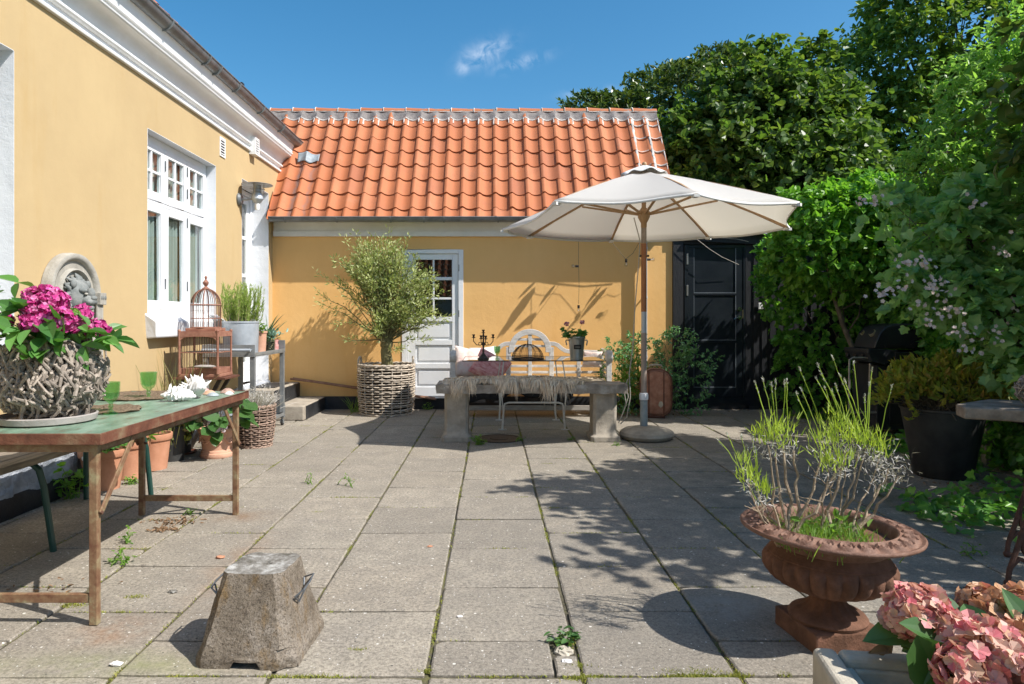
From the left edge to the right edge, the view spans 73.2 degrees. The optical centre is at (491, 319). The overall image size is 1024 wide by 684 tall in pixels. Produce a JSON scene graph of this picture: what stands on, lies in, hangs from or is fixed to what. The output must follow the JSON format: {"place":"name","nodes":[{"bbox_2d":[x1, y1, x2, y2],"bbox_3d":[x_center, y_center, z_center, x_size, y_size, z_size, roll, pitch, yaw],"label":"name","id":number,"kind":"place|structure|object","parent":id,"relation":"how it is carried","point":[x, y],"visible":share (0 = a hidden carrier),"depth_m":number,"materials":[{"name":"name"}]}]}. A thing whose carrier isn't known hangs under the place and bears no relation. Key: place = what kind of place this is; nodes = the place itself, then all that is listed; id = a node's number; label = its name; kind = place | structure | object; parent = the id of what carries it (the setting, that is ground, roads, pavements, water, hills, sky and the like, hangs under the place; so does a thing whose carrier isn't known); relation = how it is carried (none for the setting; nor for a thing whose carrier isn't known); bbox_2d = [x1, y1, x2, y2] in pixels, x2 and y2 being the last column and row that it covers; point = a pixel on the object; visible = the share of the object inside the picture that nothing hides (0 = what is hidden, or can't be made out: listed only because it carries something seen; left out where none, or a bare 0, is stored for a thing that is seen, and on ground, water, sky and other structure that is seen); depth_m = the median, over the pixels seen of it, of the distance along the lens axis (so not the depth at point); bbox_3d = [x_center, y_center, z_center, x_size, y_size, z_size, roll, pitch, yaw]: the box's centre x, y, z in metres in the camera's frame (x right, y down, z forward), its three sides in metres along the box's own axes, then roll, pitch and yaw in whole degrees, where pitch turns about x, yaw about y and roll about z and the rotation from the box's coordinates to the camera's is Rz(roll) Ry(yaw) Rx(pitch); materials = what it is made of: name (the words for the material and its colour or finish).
{"place":"outdoors","nodes":[
{"label":"outdoors","id":0,"kind":"place"},
{"bbox_2d":[0,409,1023,683],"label":"paving","id":1,"kind":"structure","parent":0,"point":[634,615],"depth_m":4.07,"materials":[{"name":"grey concrete"}]},
{"bbox_2d":[52,462,88,499],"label":"plant","id":2,"kind":"object","parent":1,"relation":"on","point":[78,474],"depth_m":5.26,"materials":[{"name":"green plant"}]},
{"bbox_2d":[0,438,153,551],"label":"plank bench","id":3,"kind":"object","parent":1,"relation":"on","point":[12,461],"visible":0.33,"depth_m":4.05,"materials":[{"name":"grey metal"}]},
{"bbox_2d":[77,445,125,491],"bbox_3d":[-3.170,1.210,5.620,0.363,0.325,0.363,0,0,0],"label":"terracotta pot","id":4,"kind":"object","parent":1,"relation":"on","point":[110,460],"visible":0.36,"depth_m":5.52,"materials":[{"name":"ceramic"}]},
{"bbox_2d":[101,443,127,453],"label":"young plant","id":5,"kind":"object","parent":4,"relation":"on","point":[114,448],"visible":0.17,"depth_m":5.55,"materials":[{"name":"green plant"}]},
{"bbox_2d":[109,660,123,666],"bbox_3d":[-1.495,1.368,2.747,0.055,0.018,0.031,0,0,0],"label":"pebble","id":6,"kind":"object","parent":1,"relation":"on","point":[116,663],"visible":1,"depth_m":2.74,"materials":[{"name":"white stone"}]},
{"bbox_2d":[108,546,136,566],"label":"weed","id":7,"kind":"object","parent":1,"relation":"on","point":[123,561],"visible":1,"depth_m":3.89,"materials":[{"name":"green plant"}]},
{"bbox_2d":[0,390,248,624],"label":"green table","id":8,"kind":"object","parent":1,"relation":"on","point":[95,437],"visible":0.82,"depth_m":3.23,"materials":[{"name":"green wood"}]},
{"bbox_2d":[0,409,98,427],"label":"plant saucer","id":9,"kind":"object","parent":8,"relation":"on","point":[9,420],"visible":0.73,"depth_m":3.29,"materials":[{"name":"white ceramic"}]},
{"bbox_2d":[0,337,111,419],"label":"twig planter","id":10,"kind":"object","parent":9,"relation":"on","point":[54,384],"visible":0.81,"depth_m":3.28,"materials":[{"name":"grey wood"}]},
{"bbox_2d":[0,274,138,370],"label":"magenta hydrangea","id":11,"kind":"object","parent":10,"relation":"in","point":[47,312],"visible":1,"depth_m":3.33,"materials":[{"name":"pink plant"}]},
{"bbox_2d":[90,404,141,414],"bbox_3d":[-2.165,0.496,3.855,0.418,0.026,0.352,0,0,0],"label":"placemat","id":12,"kind":"object","parent":8,"relation":"on","point":[110,408],"visible":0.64,"depth_m":3.83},
{"bbox_2d":[101,390,166,400],"bbox_3d":[-2.314,0.497,4.543,0.554,0.024,0.503,0,0,0],"label":"placemat","id":13,"kind":"object","parent":8,"relation":"on","point":[137,395],"visible":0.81,"depth_m":4.44,"materials":[{"name":"beige wicker"}]},
{"bbox_2d":[160,383,195,400],"bbox_3d":[-1.954,0.455,4.302,0.210,0.118,0.134,4,-1,-12],"label":"conch shell","id":14,"kind":"object","parent":8,"relation":"on","point":[178,393],"visible":0.99,"depth_m":4.28},
{"bbox_2d":[179,374,211,396],"bbox_3d":[-1.923,0.431,4.509,0.192,0.164,0.218,0,0,6],"label":"conch shell","id":15,"kind":"object","parent":8,"relation":"on","point":[196,385],"visible":0.84,"depth_m":4.44},
{"bbox_2d":[220,388,233,392],"bbox_3d":[-1.840,0.490,4.800,0.105,0.030,0.081,0,0,-43],"label":"seashell","id":16,"kind":"object","parent":8,"relation":"on","point":[225,390],"visible":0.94,"depth_m":4.78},
{"bbox_2d":[118,525,136,543],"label":"weed","id":17,"kind":"object","parent":1,"relation":"on","point":[127,540],"visible":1,"depth_m":4.25,"materials":[{"name":"green plant"}]},
{"bbox_2d":[123,474,137,484],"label":"weed","id":18,"kind":"object","parent":1,"relation":"on","point":[130,480],"visible":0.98,"depth_m":5.77,"materials":[{"name":"green plant"}]},
{"bbox_2d":[121,437,150,479],"bbox_3d":[-3.160,1.210,6.020,0.337,0.325,0.337,0,0,0],"label":"terracotta pot","id":19,"kind":"object","parent":1,"relation":"on","point":[130,467],"visible":0.21,"depth_m":5.91,"materials":[{"name":"ceramic"}]},
{"bbox_2d":[146,430,172,470],"bbox_3d":[-3.120,1.208,6.360,0.326,0.330,0.326,0,0,0],"label":"terracotta pot","id":20,"kind":"object","parent":1,"relation":"on","point":[159,446],"visible":0.41,"depth_m":6.28,"materials":[{"name":"ceramic"}]},
{"bbox_2d":[0,0,324,522],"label":"yellow house","id":21,"kind":"structure","parent":1,"relation":"on","point":[141,141],"depth_m":6.45,"materials":[{"name":"paint"}]},
{"bbox_2d":[41,253,108,357],"bbox_3d":[-3.222,0.146,5.470,0.294,1.354,0.700,0,0,0],"label":"wall fountain","id":22,"kind":"object","parent":21,"relation":"attached to","point":[74,276],"depth_m":5.42,"materials":[{"name":"stone"}]},
{"bbox_2d":[145,135,224,338],"bbox_3d":[-3.460,-0.872,7.585,0.399,2.110,1.770,0,0,0],"label":"window","id":23,"kind":"structure","parent":21,"relation":"in","point":[174,217],"depth_m":7.58,"materials":[{"name":"white paint"}]},
{"bbox_2d":[242,190,251,381],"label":"entrance door","id":24,"kind":"structure","parent":21,"relation":"in","point":[247,237],"depth_m":10.25,"materials":[{"name":"white paint"}]},
{"bbox_2d":[236,182,272,209],"bbox_3d":[-3.160,-1.667,9.280,0.420,0.380,0.410,0,0,0],"label":"wall lamp","id":25,"kind":"object","parent":21,"relation":"attached to","point":[256,198],"visible":1,"depth_m":9.23,"materials":[{"name":"metal"}]},
{"bbox_2d":[136,344,238,461],"bbox_3d":[-3.084,0.760,6.739,0.912,1.225,1.384,0,0,0],"label":"dry grass plant","id":26,"kind":"object","parent":1,"relation":"on","point":[177,448],"visible":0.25,"depth_m":6.67,"materials":[{"name":"green plant"}]},
{"bbox_2d":[184,431,196,454],"bbox_3d":[-3.190,1.238,7.100,0.300,0.270,0.300,0,0,0],"label":"black pot","id":27,"kind":"object","parent":1,"relation":"on","point":[189,450],"visible":0.16,"depth_m":7.07,"materials":[{"name":"plastic"}]},
{"bbox_2d":[181,418,203,440],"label":"dried hydrangea","id":28,"kind":"object","parent":27,"relation":"in","point":[188,437],"visible":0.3,"depth_m":6.78,"materials":[{"name":"green plant"}]},
{"bbox_2d":[182,508,200,514],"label":"weed","id":29,"kind":"object","parent":1,"relation":"on","point":[188,511],"visible":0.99,"depth_m":4.85,"materials":[{"name":"green plant"}]},
{"bbox_2d":[173,374,239,447],"bbox_3d":[-2.970,0.983,7.200,0.530,0.796,0.400,0,0,0],"label":"cage stand","id":30,"kind":"object","parent":1,"relation":"on","point":[227,378],"visible":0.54,"depth_m":7.06,"materials":[{"name":"metal"}]},
{"bbox_2d":[178,276,232,376],"bbox_3d":[-2.985,0.058,7.185,0.430,1.050,0.423,0,0,0],"label":"birdcage","id":31,"kind":"object","parent":30,"relation":"on","point":[215,333],"visible":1,"depth_m":7.07,"materials":[{"name":"brown metal"}]},
{"bbox_2d":[197,425,231,458],"bbox_3d":[-2.765,1.227,6.950,0.374,0.292,0.374,0,0,0],"label":"ornate pot","id":32,"kind":"object","parent":1,"relation":"on","point":[221,450],"visible":0.51,"depth_m":6.82,"materials":[{"name":"ceramic"}]},
{"bbox_2d":[184,399,258,446],"bbox_3d":[-2.731,0.963,6.865,0.713,0.522,0.648,0,0,-35],"label":"potted hydrangea","id":33,"kind":"object","parent":32,"relation":"in","point":[214,427],"visible":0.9,"depth_m":6.68,"materials":[{"name":"green plant"}]},
{"bbox_2d":[201,340,284,424],"bbox_3d":[-2.998,0.817,8.433,0.603,1.108,1.303,0,0,0],"label":"metal trolley","id":34,"kind":"object","parent":1,"relation":"on","point":[240,352],"visible":0.49,"depth_m":7.98,"materials":[{"name":"metal"}]},
{"bbox_2d":[222,321,259,351],"bbox_3d":[-2.975,0.211,8.180,0.426,0.392,0.426,0,0,0],"label":"zinc tub","id":35,"kind":"object","parent":34,"relation":"on","point":[245,332],"visible":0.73,"depth_m":8.01,"materials":[{"name":"metal"}]},
{"bbox_2d":[219,280,265,323],"bbox_3d":[-2.946,-0.208,8.156,0.584,0.558,0.536,0,0,0],"label":"rosemary bush","id":36,"kind":"object","parent":35,"relation":"in","point":[234,312],"visible":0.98,"depth_m":8.11,"materials":[{"name":"green plant"}]},
{"bbox_2d":[258,331,267,351],"bbox_3d":[-2.860,0.272,8.520,0.173,0.270,0.173,0,0,0],"label":"terracotta pot","id":37,"kind":"object","parent":34,"relation":"on","point":[262,342],"visible":0.47,"depth_m":8.46,"materials":[{"name":"orange ceramic"}]},
{"bbox_2d":[259,323,269,332],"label":"herb","id":38,"kind":"object","parent":37,"relation":"in","point":[262,327],"visible":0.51,"depth_m":8.51,"materials":[{"name":"green plant"}]},
{"bbox_2d":[266,341,274,350],"bbox_3d":[-2.820,0.312,8.740,0.150,0.181,0.150,0,0,0],"label":"glass jar","id":39,"kind":"object","parent":34,"relation":"on","point":[270,346],"visible":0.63,"depth_m":8.68,"materials":[{"name":"glass"}]},
{"bbox_2d":[260,314,285,341],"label":"strap leaf plant","id":40,"kind":"object","parent":39,"relation":"in","point":[270,326],"visible":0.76,"depth_m":8.71,"materials":[{"name":"green plant"}]},
{"bbox_2d":[264,325,287,341],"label":"succulent","id":41,"kind":"object","parent":39,"relation":"in","point":[274,334],"visible":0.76,"depth_m":8.72,"materials":[{"name":"green plant"}]},
{"bbox_2d":[272,339,278,349],"bbox_3d":[-2.800,0.330,8.930,0.088,0.155,0.088,0,0,0],"label":"pink tin","id":42,"kind":"object","parent":34,"relation":"on","point":[276,344],"visible":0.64,"depth_m":8.90,"materials":[{"name":"pink metal"}]},
{"bbox_2d":[239,402,276,448],"bbox_3d":[-2.570,1.145,7.500,0.444,0.470,0.440,0,0,0],"label":"wicker basket","id":43,"kind":"object","parent":1,"relation":"on","point":[253,436],"visible":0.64,"depth_m":7.36,"materials":[{"name":"wicker"}]},
{"bbox_2d":[235,382,296,410],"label":"silver lavender","id":44,"kind":"object","parent":43,"relation":"in","point":[259,400],"visible":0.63,"depth_m":7.49,"materials":[{"name":"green plant"}]},
{"bbox_2d":[195,552,323,670],"bbox_3d":[-0.965,1.201,2.916,0.415,0.353,0.435,0,0,3],"label":"concrete block","id":45,"kind":"object","parent":1,"relation":"on","point":[265,614],"depth_m":2.76,"materials":[{"name":"grey concrete"}]},
{"bbox_2d":[337,473,354,487],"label":"weed","id":46,"kind":"object","parent":1,"relation":"on","point":[348,479],"visible":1,"depth_m":5.71,"materials":[{"name":"green plant"}]},
{"bbox_2d":[342,396,362,412],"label":"onion grass","id":47,"kind":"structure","parent":1,"relation":"on","point":[354,409],"depth_m":10.26,"materials":[{"name":"green plant"}]},
{"bbox_2d":[357,356,415,416],"bbox_3d":[-1.545,0.956,10.130,0.862,0.854,0.862,0,0,0],"label":"basket planter","id":48,"kind":"object","parent":1,"relation":"on","point":[389,389],"visible":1,"depth_m":9.81,"materials":[{"name":"wicker"}]},
{"bbox_2d":[313,225,455,368],"bbox_3d":[-1.561,-0.292,10.035,2.121,2.219,0.848,0,0,0],"label":"olive tree","id":49,"kind":"object","parent":48,"relation":"in","point":[392,307],"visible":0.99,"depth_m":9.98,"materials":[{"name":"green plant"}]},
{"bbox_2d":[246,107,671,408],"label":"tiled outbuilding","id":50,"kind":"structure","parent":1,"relation":"on","point":[453,191],"depth_m":10.60,"materials":[{"name":"paint"}]},
{"bbox_2d":[290,377,435,399],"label":"plinth","id":51,"kind":"structure","parent":50,"relation":"attached to","point":[347,386],"depth_m":10.49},
{"bbox_2d":[407,254,458,395],"bbox_3d":[-0.895,0.076,10.620,0.806,2.195,0.070,0,0,0],"label":"door","id":52,"kind":"structure","parent":50,"relation":"in","point":[432,362],"depth_m":10.62,"materials":[{"name":"white paint"}]},
{"bbox_2d":[575,242,654,312],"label":"string lights","id":53,"kind":"object","parent":50,"relation":"hanging from","point":[648,259],"visible":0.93,"depth_m":10.30,"materials":[{"name":"metal"}]},
{"bbox_2d":[470,434,486,444],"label":"weed","id":54,"kind":"object","parent":1,"relation":"on","point":[478,442],"visible":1,"depth_m":7.59,"materials":[{"name":"green plant"}]},
{"bbox_2d":[476,434,522,442],"bbox_3d":[0.090,1.365,7.950,0.540,0.012,0.540,0,0,0],"label":"drain cover","id":55,"kind":"object","parent":1,"relation":"on","point":[498,438],"visible":0.89,"depth_m":7.94,"materials":[{"name":"metal"}]},
{"bbox_2d":[3,412,1013,683],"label":"moss","id":56,"kind":"object","parent":1,"relation":"on","point":[593,676],"visible":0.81,"depth_m":3.25,"materials":[{"name":"green plant"}]},
{"bbox_2d":[7,408,1010,591],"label":"leaf litter","id":57,"kind":"object","parent":1,"relation":"on","point":[163,528],"visible":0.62,"depth_m":4.66,"materials":[{"name":"brown plant"}]},
{"bbox_2d":[449,329,612,409],"bbox_3d":[0.565,0.754,9.998,2.310,1.237,0.725,0,0,0],"label":"garden bench","id":58,"kind":"object","parent":1,"relation":"on","point":[547,345],"visible":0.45,"depth_m":9.79,"materials":[{"name":"white wood"}]},
{"bbox_2d":[455,345,478,376],"bbox_3d":[-0.330,0.623,10.041,0.460,0.460,0.162,11,-22,-22],"label":"cushion","id":59,"kind":"object","parent":58,"relation":"on","point":[462,368],"visible":0.52,"depth_m":9.94,"materials":[{"name":"white fabric"}]},
{"bbox_2d":[469,346,495,354],"bbox_3d":[-0.120,0.573,10.161,0.400,0.360,0.151,-4,-12,-4],"label":"cushion","id":60,"kind":"object","parent":58,"relation":"on","point":[491,349],"visible":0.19,"depth_m":10.15,"materials":[{"name":"fabric"}]},
{"bbox_2d":[468,347,511,375],"bbox_3d":[-0.020,0.673,9.861,0.500,0.420,0.203,27,-23,5],"label":"cushion","id":61,"kind":"object","parent":58,"relation":"on","point":[485,368],"visible":0.66,"depth_m":9.77,"materials":[{"name":"pink fabric"}]},
{"bbox_2d":[582,351,602,367],"bbox_3d":[1.470,0.573,10.051,0.300,0.240,0.126,0,-15,30],"label":"cushion","id":62,"kind":"object","parent":58,"relation":"on","point":[592,363],"visible":0.75,"depth_m":9.99,"materials":[{"name":"white fabric"}]},
{"bbox_2d":[435,381,627,441],"bbox_3d":[0.455,1.046,7.980,2.172,0.654,0.499,0,0,0],"label":"stone bench","id":63,"kind":"object","parent":1,"relation":"on","point":[603,409],"visible":0.69,"depth_m":7.81,"materials":[{"name":"grey stone"}]},
{"bbox_2d":[442,375,583,404],"bbox_3d":[0.230,0.803,7.852,1.654,0.351,0.664,0,0,0],"label":"sheepskin","id":64,"kind":"object","parent":63,"relation":"on","point":[545,383],"visible":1,"depth_m":7.72,"materials":[{"name":"grey fur"}]},
{"bbox_2d":[462,356,605,429],"bbox_3d":[0.528,0.935,9.000,1.775,0.872,1.011,0,0,0],"label":"glass table","id":65,"kind":"object","parent":1,"relation":"on","point":[546,358],"visible":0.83,"depth_m":8.72,"materials":[{"name":"metal"}]},
{"bbox_2d":[472,330,494,358],"bbox_3d":[-0.105,0.311,8.858,0.265,0.375,0.181,0,0,30],"label":"candelabra","id":66,"kind":"object","parent":65,"relation":"on","point":[483,344],"visible":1,"depth_m":8.84,"materials":[{"name":"metal"}]},
{"bbox_2d":[560,320,587,358],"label":"potted plant","id":67,"kind":"object","parent":65,"relation":"on","point":[576,344],"visible":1,"depth_m":8.88,"materials":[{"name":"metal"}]},
{"bbox_2d":[543,625,580,649],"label":"hole weed","id":68,"kind":"object","parent":1,"relation":"on","point":[570,635],"visible":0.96,"depth_m":2.93,"materials":[{"name":"green plant"}]},
{"bbox_2d":[554,645,573,655],"bbox_3d":[0.301,1.383,2.871,0.084,0.044,0.075,0,0,0],"label":"rubble stone","id":69,"kind":"object","parent":1,"relation":"on","point":[565,651],"visible":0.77,"depth_m":2.85,"materials":[{"name":"beige stone"}]},
{"bbox_2d":[613,345,651,413],"bbox_3d":[2.015,0.859,9.981,0.583,1.032,0.594,0,0,0],"label":"laurel sprout","id":70,"kind":"object","parent":1,"relation":"on","point":[624,376],"visible":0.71,"depth_m":9.90,"materials":[{"name":"green plant"}]},
{"bbox_2d":[501,162,801,442],"bbox_3d":[1.775,-0.232,8.000,3.238,3.210,3.239,0,0,19],"label":"parasol","id":71,"kind":"object","parent":1,"relation":"on","point":[659,205],"visible":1,"depth_m":8.03,"materials":[{"name":"fabric"}]},
{"bbox_2d":[618,218,640,423],"bbox_3d":[1.599,0.014,8.005,0.261,2.409,0.102,0,0,0],"label":"hanging cord","id":72,"kind":"object","parent":71,"relation":"hanging from","point":[633,336],"visible":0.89,"depth_m":8.00,"materials":[{"name":"fabric"}]},
{"bbox_2d":[639,364,672,417],"bbox_3d":[2.309,0.994,9.695,0.437,0.759,0.257,0,0,8],"label":"suitcase","id":73,"kind":"object","parent":1,"relation":"on","point":[660,390],"visible":0.79,"depth_m":9.58,"materials":[{"name":"leather"}]},
{"bbox_2d":[594,325,724,415],"bbox_3d":[2.417,0.808,10.048,1.958,1.472,0.823,0,0,0],"label":"holly shrub","id":74,"kind":"object","parent":1,"relation":"on","point":[686,357],"visible":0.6,"depth_m":9.99,"materials":[{"name":"green plant"}]},
{"bbox_2d":[672,233,853,409],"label":"black shed","id":75,"kind":"structure","parent":1,"relation":"on","point":[716,305],"depth_m":10.58,"materials":[{"name":"wood"}]},
{"bbox_2d":[687,248,742,397],"bbox_3d":[3.427,0.027,10.563,0.872,2.337,0.114,0,0,0],"label":"door","id":76,"kind":"structure","parent":75,"relation":"in","point":[715,283],"depth_m":10.59,"materials":[{"name":"wood"}]},
{"bbox_2d":[698,238,748,264],"bbox_3d":[3.471,-1.081,10.475,0.892,0.484,0.059,0,0,0],"label":"wire cable","id":77,"kind":"object","parent":75,"relation":"attached to","point":[718,254],"visible":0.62,"depth_m":10.46,"materials":[{"name":"metal"}]},
{"bbox_2d":[740,503,927,653],"bbox_3d":[1.462,1.119,2.985,0.726,0.509,0.727,0,0,-8],"label":"cast iron urn","id":78,"kind":"object","parent":1,"relation":"on","point":[824,614],"visible":0.81,"depth_m":2.83,"materials":[{"name":"metal"}]},
{"bbox_2d":[716,355,932,547],"bbox_3d":[1.390,0.562,2.970,0.908,0.826,0.330,0,0,-8],"label":"lavender","id":79,"kind":"object","parent":78,"relation":"in","point":[862,521],"visible":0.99,"depth_m":2.97,"materials":[{"name":"green plant"}]},
{"bbox_2d":[759,504,904,565],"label":"urn grass","id":80,"kind":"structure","parent":78,"relation":"in","point":[832,530],"depth_m":2.94,"materials":[{"name":"green plant"}]},
{"bbox_2d":[813,648,913,683],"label":"stone trough","id":81,"kind":"object","parent":1,"relation":"on","point":[830,666],"visible":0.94,"depth_m":2.17,"materials":[{"name":"stone"}]},
{"bbox_2d":[862,580,1023,683],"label":"coral hydrangea","id":82,"kind":"object","parent":81,"relation":"in","point":[972,632],"visible":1,"depth_m":2.01,"materials":[{"name":"pink plant"}]},
{"bbox_2d":[844,323,932,435],"bbox_3d":[4.757,0.707,8.222,1.236,1.331,0.616,0,0,0],"label":"gas barbecue","id":83,"kind":"object","parent":1,"relation":"on","point":[874,344],"visible":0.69,"depth_m":8.00,"materials":[{"name":"metal"}]},
{"bbox_2d":[889,392,910,424],"bbox_3d":[4.742,0.903,7.982,0.267,0.620,0.014,0,0,0],"label":"cabinet door","id":84,"kind":"structure","parent":83,"relation":"in","point":[895,418],"depth_m":7.98,"materials":[{"name":"black wood"}]},
{"bbox_2d":[899,403,985,480],"bbox_3d":[3.980,1.071,6.080,0.670,0.605,0.670,0,0,0],"label":"black planter","id":85,"kind":"object","parent":1,"relation":"on","point":[946,444],"visible":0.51,"depth_m":5.86,"materials":[{"name":"plastic"}]},
{"bbox_2d":[870,346,1015,420],"bbox_3d":[3.976,0.544,6.079,1.212,0.642,1.004,0,0,0],"label":"azalea bush","id":86,"kind":"object","parent":85,"relation":"in","point":[932,384],"visible":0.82,"depth_m":5.91,"materials":[{"name":"green plant"}]},
{"bbox_2d":[867,429,1020,470],"bbox_3d":[4.649,1.190,6.893,1.244,0.480,1.526,0,0,0],"label":"ground ivy","id":87,"kind":"object","parent":1,"relation":"on","point":[999,462],"visible":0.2,"depth_m":6.52,"materials":[{"name":"green plant"}]},
{"bbox_2d":[874,454,1023,541],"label":"ground ivy","id":88,"kind":"object","parent":1,"relation":"on","point":[979,508],"visible":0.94,"depth_m":4.88,"materials":[{"name":"green plant"}]},
{"bbox_2d":[960,535,988,558],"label":"weed","id":89,"kind":"object","parent":1,"relation":"on","point":[969,545],"visible":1,"depth_m":4.03,"materials":[{"name":"green plant"}]},
{"bbox_2d":[981,420,994,464],"bbox_3d":[4.800,0.993,6.550,0.440,0.760,0.240,0,0,0],"label":"wooden post","id":90,"kind":"object","parent":1,"relation":"on","point":[984,461],"visible":0.13,"depth_m":6.52,"materials":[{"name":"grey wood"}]},
{"bbox_2d":[956,399,1023,584],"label":"slab table","id":91,"kind":"object","parent":1,"relation":"on","point":[1000,410],"visible":0.9,"depth_m":3.99,"materials":[{"name":"stone"}]},
{"bbox_2d":[1012,375,1023,403],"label":"twig ball","id":92,"kind":"object","parent":91,"relation":"on","point":[1018,387],"visible":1,"depth_m":4.05,"materials":[{"name":"grey plant"}]},
{"bbox_2d":[511,340,543,359],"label":"wire dome","id":93,"kind":"structure","parent":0,"point":[529,349],"depth_m":8.78,"materials":[{"name":"metal"}]},
{"bbox_2d":[155,0,1014,172],"label":"sky","id":94,"kind":"structure","parent":0,"point":[350,54],"materials":[{"name":"blue"}]},
{"label":"ground","id":95,"kind":"structure","parent":0,"visible":0},
{"bbox_2d":[555,39,820,162],"bbox_3d":[4.871,-2.441,15.522,6.995,7.799,3.376,0,0,0],"label":"dark hedge tree","id":96,"kind":"object","parent":95,"relation":"on","point":[680,73],"visible":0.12,"depth_m":14.90,"materials":[{"name":"green plant"}]},
{"bbox_2d":[657,27,913,223],"bbox_3d":[5.206,-1.994,12.504,5.151,6.882,2.932,0,0,0],"label":"hazel tree","id":97,"kind":"object","parent":95,"relation":"on","point":[802,122],"visible":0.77,"depth_m":12.05,"materials":[{"name":"green plant"}]},
{"bbox_2d":[748,208,907,420],"bbox_3d":[5.418,-0.049,9.534,3.517,3.400,1.731,0,0,19],"label":"ivy hedge","id":98,"kind":"object","parent":95,"relation":"on","point":[793,305],"visible":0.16,"depth_m":9.58,"materials":[{"name":"green plant"}]},
{"bbox_2d":[759,166,950,361],"bbox_3d":[4.893,-0.280,8.706,2.854,3.424,1.672,0,0,0],"label":"tree","id":99,"kind":"object","parent":95,"relation":"on","point":[847,272],"visible":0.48,"depth_m":8.59,"materials":[{"name":"green plant"}]},
{"bbox_2d":[815,0,1023,208],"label":"beech tree","id":100,"kind":"object","parent":95,"relation":"on","point":[885,33],"visible":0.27,"depth_m":13.78,"materials":[{"name":"green plant"}]},
{"bbox_2d":[850,161,1023,399],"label":"flowering bramble","id":101,"kind":"object","parent":95,"relation":"on","point":[979,274],"visible":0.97,"depth_m":5.35,"materials":[{"name":"green plant"}]},
{"bbox_2d":[857,305,1019,324],"bbox_3d":[5.655,0.248,5.538,0.130,2.250,10.077,0,0,0],"label":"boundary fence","id":102,"kind":"object","parent":95,"relation":"on","point":[885,315],"depth_m":10.30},
{"bbox_2d":[857,221,1023,482],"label":"ivy screen","id":103,"kind":"object","parent":95,"relation":"on","point":[932,343],"visible":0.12,"depth_m":6.77,"materials":[{"name":"green plant"}]},
{"bbox_2d":[869,0,1023,425],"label":"tall shrub","id":104,"kind":"object","parent":95,"relation":"on","point":[964,152],"visible":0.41,"depth_m":6.49,"materials":[{"name":"green plant"}]},
{"bbox_2d":[952,16,1023,221],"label":"shade tree","id":105,"kind":"object","parent":95,"relation":"on","point":[1007,114],"visible":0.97,"depth_m":5.00,"materials":[{"name":"green plant"}]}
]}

